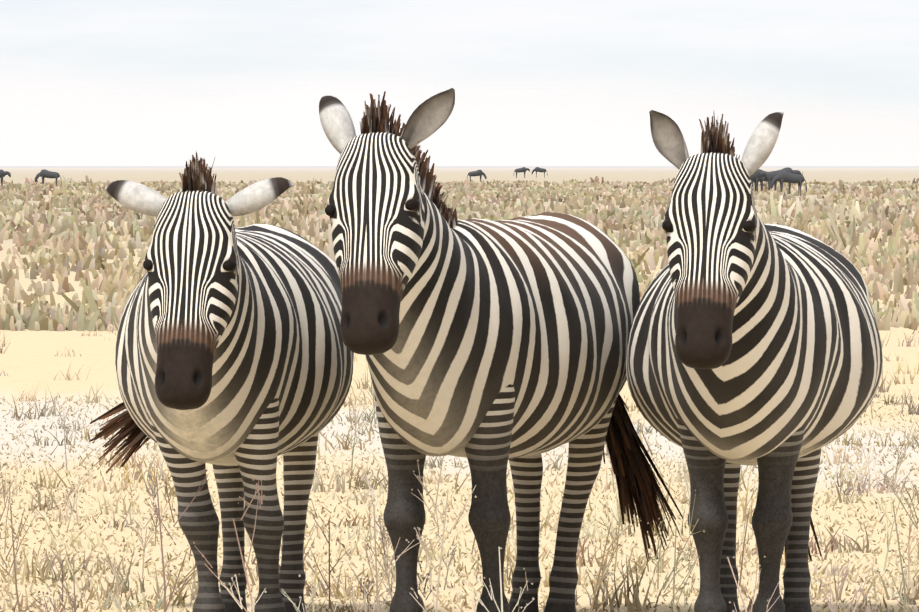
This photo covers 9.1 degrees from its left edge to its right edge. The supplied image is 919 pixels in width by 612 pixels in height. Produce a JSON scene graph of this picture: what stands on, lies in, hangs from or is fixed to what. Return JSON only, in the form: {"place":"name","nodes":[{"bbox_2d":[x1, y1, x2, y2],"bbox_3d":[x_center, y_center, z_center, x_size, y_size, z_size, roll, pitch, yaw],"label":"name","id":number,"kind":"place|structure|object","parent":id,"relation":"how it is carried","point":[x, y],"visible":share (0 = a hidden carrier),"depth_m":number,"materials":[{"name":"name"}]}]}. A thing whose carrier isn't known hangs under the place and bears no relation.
{"place":"outdoors","nodes":[
{"label":"outdoors","id":0,"kind":"place"},
{"bbox_2d":[0,166,918,611],"bbox_3d":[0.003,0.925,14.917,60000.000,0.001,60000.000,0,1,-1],"label":"ground","id":1,"kind":"structure","parent":0,"point":[28,358],"depth_m":23.89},
{"bbox_2d":[0,169,10,186],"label":"wildebeest","id":2,"kind":"object","parent":1,"relation":"on","point":[3,173],"visible":0.94,"depth_m":329.45,"materials":[{"name":"grey"}]},
{"bbox_2d":[35,169,61,184],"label":"wildebeest","id":3,"kind":"object","parent":1,"relation":"on","point":[43,173],"visible":0.9,"depth_m":339.38,"materials":[{"name":"grey"}]},
{"bbox_2d":[89,152,353,611],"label":"zebra","id":4,"kind":"object","parent":1,"relation":"on","point":[234,356],"visible":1,"depth_m":15.01},
{"bbox_2d":[0,175,918,611],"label":"dry grass","id":5,"kind":"structure","parent":1,"relation":"on","point":[894,263],"depth_m":45.37,"materials":[{"name":"beige plant"}]},
{"bbox_2d":[0,51,918,165],"bbox_3d":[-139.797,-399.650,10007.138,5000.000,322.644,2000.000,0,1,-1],"label":"cloud","id":6,"kind":"structure","parent":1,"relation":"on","point":[70,129],"depth_m":9664.00,"materials":[{"name":"grey"}]},
{"bbox_2d":[0,376,918,611],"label":"dry weeds","id":7,"kind":"object","parent":1,"relation":"on","point":[384,540],"visible":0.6,"depth_m":14.56,"materials":[{"name":"beige plant"}]},
{"bbox_2d":[467,170,486,181],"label":"wildebeest","id":8,"kind":"object","parent":1,"relation":"on","point":[480,173],"visible":0.94,"depth_m":419.74,"materials":[{"name":"grey"}]},
{"bbox_2d":[319,88,682,611],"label":"zebra","id":9,"kind":"object","parent":1,"relation":"on","point":[488,349],"visible":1,"depth_m":14.97},
{"bbox_2d":[514,167,529,177],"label":"wildebeest","id":10,"kind":"object","parent":1,"relation":"on","point":[522,169],"visible":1,"depth_m":599.78,"materials":[{"name":"grey"}]},
{"bbox_2d":[532,167,547,177],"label":"wildebeest","id":11,"kind":"object","parent":1,"relation":"on","point":[537,169],"visible":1,"depth_m":619.78,"materials":[{"name":"grey"}]},
{"bbox_2d":[626,110,882,611],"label":"zebra","id":12,"kind":"object","parent":1,"relation":"on","point":[753,340],"visible":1,"depth_m":14.95},
{"bbox_2d":[751,180,766,191],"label":"wildebeest","id":13,"kind":"object","parent":1,"relation":"on","point":[759,185],"visible":0.27,"depth_m":265.33,"materials":[{"name":"grey"}]},
{"bbox_2d":[750,170,768,190],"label":"wildebeest","id":14,"kind":"object","parent":1,"relation":"on","point":[756,176],"visible":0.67,"depth_m":250.04,"materials":[{"name":"grey"}]},
{"bbox_2d":[758,169,776,189],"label":"wildebeest","id":15,"kind":"object","parent":1,"relation":"on","point":[761,178],"visible":0.1,"depth_m":257.94,"materials":[{"name":"grey"}]},
{"bbox_2d":[762,167,802,193],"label":"wildebeest","id":16,"kind":"object","parent":1,"relation":"on","point":[771,174],"visible":0.4,"depth_m":253.93,"materials":[{"name":"grey"}]},
{"bbox_2d":[770,171,806,195],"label":"wildebeest","id":17,"kind":"object","parent":1,"relation":"on","point":[784,176],"visible":0.92,"depth_m":245.92,"materials":[{"name":"grey"}]},
{"bbox_2d":[0,0,918,116],"label":"sky","id":18,"kind":"structure","parent":0,"point":[847,46],"materials":[{"name":"white"}]}
]}

